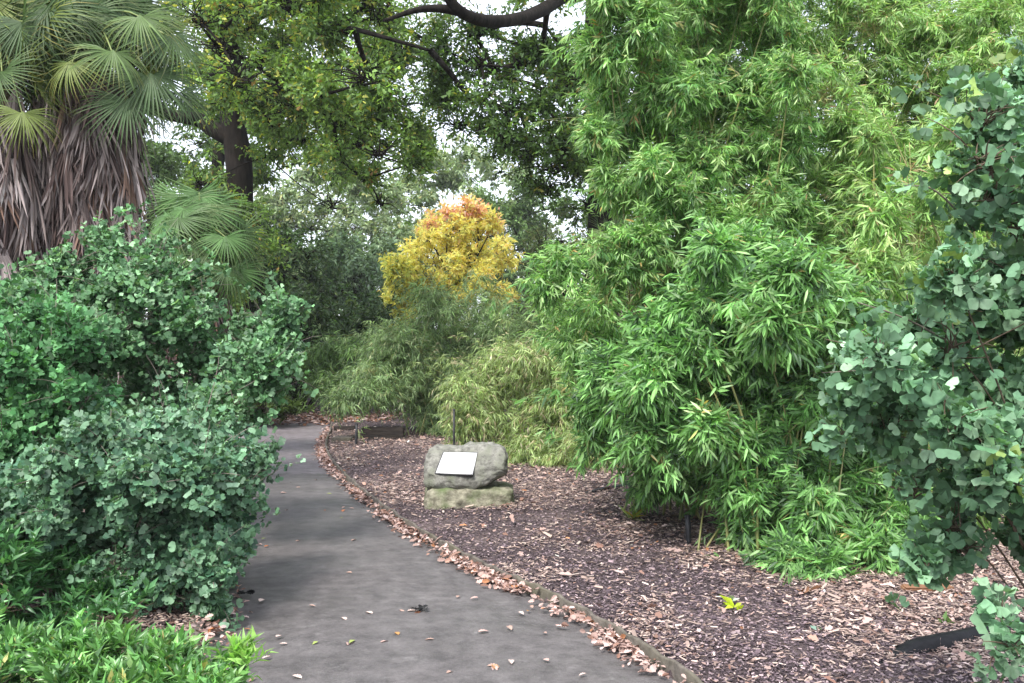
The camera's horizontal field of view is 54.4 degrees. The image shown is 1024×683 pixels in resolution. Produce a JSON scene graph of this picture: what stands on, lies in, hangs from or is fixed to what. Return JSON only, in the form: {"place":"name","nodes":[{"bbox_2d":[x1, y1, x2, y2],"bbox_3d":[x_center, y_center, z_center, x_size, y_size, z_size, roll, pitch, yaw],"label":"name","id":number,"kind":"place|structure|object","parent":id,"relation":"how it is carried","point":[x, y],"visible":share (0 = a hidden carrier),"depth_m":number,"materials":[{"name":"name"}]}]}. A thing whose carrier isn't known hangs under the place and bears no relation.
{"place":"outdoors","nodes":[
{"label":"outdoors","id":0,"kind":"place"},
{"bbox_2d":[199,419,677,682],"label":"path","id":1,"kind":"structure","parent":0,"point":[289,578],"depth_m":5.80,"materials":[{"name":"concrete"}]},
{"bbox_2d":[187,437,266,680],"bbox_3d":[-2.312,1.538,8.071,0.657,0.132,16.757,0,0,-13],"label":"leaf drift","id":2,"kind":"object","parent":1,"relation":"on","point":[214,628],"visible":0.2,"depth_m":5.38,"materials":[{"name":"brown dry fallen leaves"}]},
{"bbox_2d":[237,589,254,594],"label":"withered leaf","id":3,"kind":"object","parent":1,"relation":"on","point":[251,591],"visible":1,"depth_m":6.13,"materials":[{"name":"black plant"}]},
{"bbox_2d":[412,604,427,611],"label":"withered leaf","id":4,"kind":"object","parent":1,"relation":"on","point":[420,607],"visible":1,"depth_m":5.78,"materials":[{"name":"brown plant"}]},
{"bbox_2d":[312,426,685,682],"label":"leaf drift","id":5,"kind":"object","parent":1,"relation":"on","point":[488,574],"visible":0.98,"depth_m":6.55,"materials":[{"name":"brown dry fallen leaves"}]},
{"bbox_2d":[0,380,1023,682],"bbox_3d":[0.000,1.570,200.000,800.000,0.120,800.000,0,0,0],"label":"ground","id":6,"kind":"structure","parent":0,"point":[580,526],"depth_m":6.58,"materials":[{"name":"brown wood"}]},
{"bbox_2d":[0,0,106,279],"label":"fan palm","id":7,"kind":"object","parent":6,"relation":"on","point":[22,220],"visible":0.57,"depth_m":8.93,"materials":[{"name":"brown plant"}]},
{"bbox_2d":[0,258,124,476],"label":"ginkgo shrub","id":8,"kind":"object","parent":6,"relation":"on","point":[43,403],"visible":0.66,"depth_m":6.49,"materials":[{"name":"green plant"}]},
{"bbox_2d":[0,518,161,637],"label":"evergreen shrub","id":9,"kind":"object","parent":6,"relation":"on","point":[23,579],"visible":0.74,"depth_m":5.24,"materials":[{"name":"green plant"}]},
{"bbox_2d":[0,0,220,385],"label":"fan palm","id":10,"kind":"object","parent":6,"relation":"on","point":[97,161],"visible":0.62,"depth_m":9.14,"materials":[{"name":"plant"}]},
{"bbox_2d":[13,0,211,212],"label":"tree","id":11,"kind":"object","parent":6,"relation":"on","point":[159,161],"visible":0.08,"depth_m":30.26,"materials":[{"name":"green plant"}]},
{"bbox_2d":[0,605,263,682],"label":"evergreen shrub","id":12,"kind":"object","parent":6,"relation":"on","point":[76,655],"visible":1,"depth_m":3.96,"materials":[{"name":"green plant"}]},
{"bbox_2d":[0,334,305,631],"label":"ginkgo shrub","id":13,"kind":"object","parent":6,"relation":"on","point":[122,482],"visible":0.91,"depth_m":5.55,"materials":[{"name":"green plant"}]},
{"bbox_2d":[0,198,321,447],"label":"ginkgo shrub","id":14,"kind":"object","parent":6,"relation":"on","point":[258,362],"visible":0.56,"depth_m":7.59,"materials":[{"name":"green plant"}]},
{"bbox_2d":[137,123,220,319],"bbox_3d":[-13.213,-3.179,35.772,9.055,9.810,8.514,0,0,0],"label":"tree","id":15,"kind":"object","parent":6,"relation":"on","point":[188,166],"visible":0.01,"depth_m":35.86,"materials":[{"name":"green plant"}]},
{"bbox_2d":[144,167,272,377],"bbox_3d":[-4.190,-0.343,13.283,1.965,3.896,1.811,0,0,0],"label":"fan palm","id":16,"kind":"object","parent":6,"relation":"on","point":[194,212],"visible":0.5,"depth_m":12.90,"materials":[{"name":"green palm leaf"},{"name":"palm bark"}]},
{"bbox_2d":[191,437,233,647],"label":"kerb","id":17,"kind":"structure","parent":6,"relation":"on","point":[196,628],"depth_m":5.31,"materials":[{"name":"concrete"}]},
{"bbox_2d":[124,226,332,406],"bbox_3d":[-6.633,-0.517,21.227,5.461,4.452,3.656,0,0,0],"label":"tree","id":18,"kind":"object","parent":6,"relation":"on","point":[291,393],"depth_m":20.94,"materials":[{"name":"green plant"}]},
{"bbox_2d":[202,625,277,675],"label":"evergreen shrub","id":19,"kind":"object","parent":6,"relation":"on","point":[239,650],"visible":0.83,"depth_m":3.89,"materials":[{"name":"green plant"}]},
{"bbox_2d":[225,367,316,424],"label":"evergreen shrub","id":20,"kind":"object","parent":6,"relation":"on","point":[293,407],"visible":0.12,"depth_m":18.37,"materials":[{"name":"green plant"}]},
{"bbox_2d":[207,188,378,400],"bbox_3d":[-6.397,-1.058,25.868,5.529,5.544,5.054,0,0,19],"label":"evergreen tree","id":21,"kind":"object","parent":6,"relation":"on","point":[297,257],"visible":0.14,"depth_m":24.77,"materials":[{"name":"green plant"}]},
{"bbox_2d":[167,0,481,197],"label":"lime tree","id":22,"kind":"object","parent":6,"relation":"on","point":[213,151],"visible":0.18,"depth_m":28.20,"materials":[{"name":"green plant"}]},
{"bbox_2d":[251,266,403,409],"bbox_3d":[-4.809,-0.032,22.554,4.854,3.299,3.864,0,0,0],"label":"background shrub","id":23,"kind":"object","parent":6,"relation":"on","point":[321,320],"visible":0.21,"depth_m":22.13,"materials":[{"name":"green plant"}]},
{"bbox_2d":[260,407,404,425],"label":"leaf litter","id":24,"kind":"object","parent":6,"relation":"on","point":[313,415],"visible":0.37,"depth_m":19.75,"materials":[{"name":"brown plant"}]},
{"bbox_2d":[286,295,383,398],"bbox_3d":[-5.635,0.258,25.746,5.825,2.947,3.250,0,0,0],"label":"background shrub","id":25,"kind":"object","parent":6,"relation":"on","point":[339,319],"visible":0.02,"depth_m":25.68,"materials":[{"name":"green plant"}]},
{"bbox_2d":[253,153,420,291],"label":"tree","id":26,"kind":"object","parent":6,"relation":"on","point":[279,201],"visible":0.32,"depth_m":46.79,"materials":[{"name":"green plant"}]},
{"bbox_2d":[290,315,393,411],"bbox_3d":[-3.278,0.601,20.806,2.682,2.331,3.518,0,0,-37],"label":"feathery bamboo","id":27,"kind":"object","parent":6,"relation":"on","point":[320,361],"visible":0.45,"depth_m":20.51,"materials":[{"name":"plant"}]},
{"bbox_2d":[294,302,391,389],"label":"background shrub","id":28,"kind":"object","parent":6,"relation":"on","point":[356,321],"visible":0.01,"depth_m":29.16,"materials":[{"name":"green plant"}]},
{"bbox_2d":[331,436,354,441],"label":"stone block","id":29,"kind":"structure","parent":6,"relation":"on","point":[342,438],"depth_m":15.42,"materials":[{"name":"stone"}]},
{"bbox_2d":[334,426,354,430],"bbox_3d":[-2.906,1.531,17.326,0.374,0.124,0.162,0,0,0],"label":"timber offcut","id":30,"kind":"object","parent":6,"relation":"on","point":[336,428],"visible":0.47,"depth_m":17.25,"materials":[{"name":"brown wood"}]},
{"bbox_2d":[302,225,401,320],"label":"tree","id":31,"kind":"object","parent":6,"relation":"on","point":[359,264],"visible":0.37,"depth_m":33.53,"materials":[{"name":"green plant"}]},
{"bbox_2d":[355,423,357,444],"bbox_3d":[-2.302,1.436,14.750,0.053,0.468,0.050,0,0,22],"label":"stake","id":32,"kind":"object","parent":6,"relation":"on","point":[356,433],"visible":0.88,"depth_m":14.73,"materials":[{"name":"black metal"}]},
{"bbox_2d":[143,0,586,426],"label":"oak tree","id":33,"kind":"object","parent":6,"relation":"on","point":[300,93],"visible":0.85,"depth_m":15.50,"materials":[{"name":"green plant"}]},
{"bbox_2d":[361,427,404,438],"bbox_3d":[-2.040,1.472,15.716,0.674,0.242,0.210,0,0,-3],"label":"timber sleeper","id":34,"kind":"object","parent":6,"relation":"on","point":[383,432],"visible":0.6,"depth_m":15.62,"materials":[{"name":"brown wood"}]},
{"bbox_2d":[330,283,481,355],"bbox_3d":[-3.062,-0.080,32.170,7.452,3.660,4.055,0,0,0],"label":"background shrub","id":35,"kind":"object","parent":6,"relation":"on","point":[347,286],"depth_m":32.10,"materials":[{"name":"green plant"}]},
{"bbox_2d":[310,253,552,441],"bbox_3d":[-1.249,0.124,16.624,4.380,3.147,3.467,0,0,0],"label":"feathery bamboo","id":36,"kind":"object","parent":6,"relation":"on","point":[390,356],"visible":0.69,"depth_m":16.03,"materials":[{"name":"plant"}]},
{"bbox_2d":[376,193,524,332],"bbox_3d":[-1.468,-0.939,23.985,3.636,5.279,3.830,0,0,0],"label":"autumn tree","id":37,"kind":"object","parent":6,"relation":"on","point":[454,246],"visible":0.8,"depth_m":23.47,"materials":[{"name":"yellow plant"}]},
{"bbox_2d":[453,409,454,444],"bbox_3d":[-0.698,1.241,11.977,0.032,0.858,0.032,0,0,23],"label":"stake","id":38,"kind":"object","parent":6,"relation":"on","point":[453,426],"visible":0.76,"depth_m":11.97,"materials":[{"name":"black metal"}]},
{"bbox_2d":[424,481,514,509],"bbox_3d":[-0.403,1.490,9.446,0.870,0.324,0.650,0,0,-2],"label":"base stone","id":39,"kind":"object","parent":6,"relation":"on","point":[498,492],"visible":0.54,"depth_m":9.16,"materials":[{"name":"stone"}]},
{"bbox_2d":[423,441,507,489],"bbox_3d":[-0.442,1.179,9.422,0.816,0.444,0.623,0,0,0],"label":"boulder","id":40,"kind":"object","parent":39,"relation":"on","point":[472,465],"visible":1,"depth_m":9.21,"materials":[{"name":"stone"}]},
{"bbox_2d":[379,132,566,308],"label":"tree","id":41,"kind":"object","parent":6,"relation":"on","point":[453,177],"visible":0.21,"depth_m":51.29,"materials":[{"name":"green plant"}]},
{"bbox_2d":[440,281,552,373],"bbox_3d":[0.273,-0.074,29.927,5.321,3.613,3.909,0,0,0],"label":"background shrub","id":42,"kind":"object","parent":6,"relation":"on","point":[508,315],"depth_m":30.07,"materials":[{"name":"green plant"}]},
{"bbox_2d":[402,309,620,472],"bbox_3d":[0.232,0.605,12.984,3.340,2.209,3.090,0,0,0],"label":"feathery bamboo","id":43,"kind":"object","parent":6,"relation":"on","point":[499,381],"visible":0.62,"depth_m":12.73,"materials":[{"name":"plant"}]},
{"bbox_2d":[325,422,702,682],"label":"kerb","id":44,"kind":"structure","parent":6,"relation":"on","point":[677,668],"depth_m":5.89,"materials":[{"name":"concrete"}]},
{"bbox_2d":[458,167,626,340],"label":"tree","id":45,"kind":"object","parent":6,"relation":"on","point":[520,213],"visible":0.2,"depth_m":43.27,"materials":[{"name":"green plant"}]},
{"bbox_2d":[501,199,642,380],"bbox_3d":[1.600,-0.613,19.197,4.041,4.644,3.411,0,0,0],"label":"tree","id":46,"kind":"object","parent":6,"relation":"on","point":[533,248],"visible":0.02,"depth_m":18.92,"materials":[{"name":"green plant"}]},
{"bbox_2d":[585,484,632,493],"bbox_3d":[1.303,1.535,10.534,2.011,0.064,0.158,0,0,-41],"label":"irrigation pipe","id":47,"kind":"object","parent":6,"relation":"on","point":[596,490],"visible":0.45,"depth_m":10.24,"materials":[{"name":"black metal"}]},
{"bbox_2d":[578,212,640,331],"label":"tree","id":48,"kind":"object","parent":6,"relation":"on","point":[605,226],"visible":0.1,"depth_m":14.40,"materials":[{"name":"green plant"}]},
{"bbox_2d":[619,499,645,520],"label":"seedling","id":49,"kind":"object","parent":6,"relation":"on","point":[634,514],"visible":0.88,"depth_m":8.52,"materials":[{"name":"green plant"}]},
{"bbox_2d":[384,0,935,292],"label":"oak tree","id":50,"kind":"object","parent":6,"relation":"on","point":[525,53],"visible":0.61,"depth_m":15.22,"materials":[{"name":"green plant"}]},
{"bbox_2d":[478,0,858,521],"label":"bamboo","id":51,"kind":"object","parent":6,"relation":"on","point":[642,248],"visible":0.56,"depth_m":8.48,"materials":[{"name":"plant"}]},
{"bbox_2d":[684,514,691,544],"bbox_3d":[1.333,1.493,7.549,0.057,0.355,0.055,0,0,23],"label":"stake","id":52,"kind":"object","parent":6,"relation":"on","point":[688,526],"visible":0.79,"depth_m":7.53,"materials":[{"name":"black metal"}]},
{"bbox_2d":[510,206,940,586],"bbox_3d":[1.950,0.340,7.659,2.925,2.685,3.375,0,0,-29],"label":"bamboo","id":53,"kind":"object","parent":6,"relation":"on","point":[754,319],"visible":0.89,"depth_m":7.10,"materials":[{"name":"plant"}]},
{"bbox_2d":[720,594,739,604],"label":"seedling","id":54,"kind":"object","parent":6,"relation":"on","point":[732,598],"visible":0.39,"depth_m":5.82,"materials":[{"name":"green plant"}]},
{"bbox_2d":[720,595,743,609],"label":"seedling","id":55,"kind":"object","parent":6,"relation":"on","point":[729,603],"visible":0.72,"depth_m":5.71,"materials":[{"name":"yellow plant"}]},
{"bbox_2d":[620,61,867,383],"bbox_3d":[5.233,-2.775,23.844,8.407,8.984,7.266,0,0,0],"label":"tree","id":56,"kind":"object","parent":6,"relation":"on","point":[773,120],"depth_m":22.57,"materials":[{"name":"green plant"}]},
{"bbox_2d":[521,0,1023,491],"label":"bamboo","id":57,"kind":"object","parent":6,"relation":"on","point":[970,33],"visible":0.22,"depth_m":9.43,"materials":[{"name":"plant"}]},
{"bbox_2d":[795,585,821,593],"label":"curled leaf","id":58,"kind":"object","parent":6,"relation":"on","point":[813,588],"visible":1,"depth_m":6.05,"materials":[{"name":"brown plant"}]},
{"bbox_2d":[884,591,909,611],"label":"seedling","id":59,"kind":"object","parent":6,"relation":"on","point":[890,597],"visible":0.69,"depth_m":5.63,"materials":[{"name":"green plant"}]},
{"bbox_2d":[801,31,1016,247],"bbox_3d":[10.077,-2.830,23.032,9.159,9.095,6.544,0,0,-26],"label":"tree","id":60,"kind":"object","parent":6,"relation":"on","point":[910,122],"depth_m":22.27,"materials":[{"name":"green plant"}]},
{"bbox_2d":[804,37,1023,682],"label":"ginkgo shrub","id":61,"kind":"object","parent":6,"relation":"on","point":[909,377],"visible":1,"depth_m":3.27,"materials":[{"name":"green plant"}]},
{"bbox_2d":[810,73,1023,532],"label":"bamboo","id":62,"kind":"object","parent":6,"relation":"on","point":[870,256],"visible":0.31,"depth_m":7.83,"materials":[{"name":"plant"}]},
{"bbox_2d":[900,584,953,592],"bbox_3d":[2.559,1.520,6.137,0.342,0.039,0.121,3,5,-6],"label":"bark slab","id":63,"kind":"object","parent":6,"relation":"on","point":[912,587],"depth_m":6.09,"materials":[{"name":"wood"}]},
{"bbox_2d":[938,610,953,623],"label":"seedling","id":64,"kind":"object","parent":6,"relation":"on","point":[945,616],"visible":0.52,"depth_m":5.37,"materials":[{"name":"green plant"}]},
{"bbox_2d":[874,619,1023,664],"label":"plastic sheet","id":65,"kind":"object","parent":6,"relation":"on","point":[948,639],"visible":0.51,"depth_m":4.98,"materials":[{"name":"black plastic"}]},
{"bbox_2d":[25,0,1021,335],"label":"sky","id":66,"kind":"structure","parent":0,"point":[567,21],"materials":[{"name":"white"}]}
]}

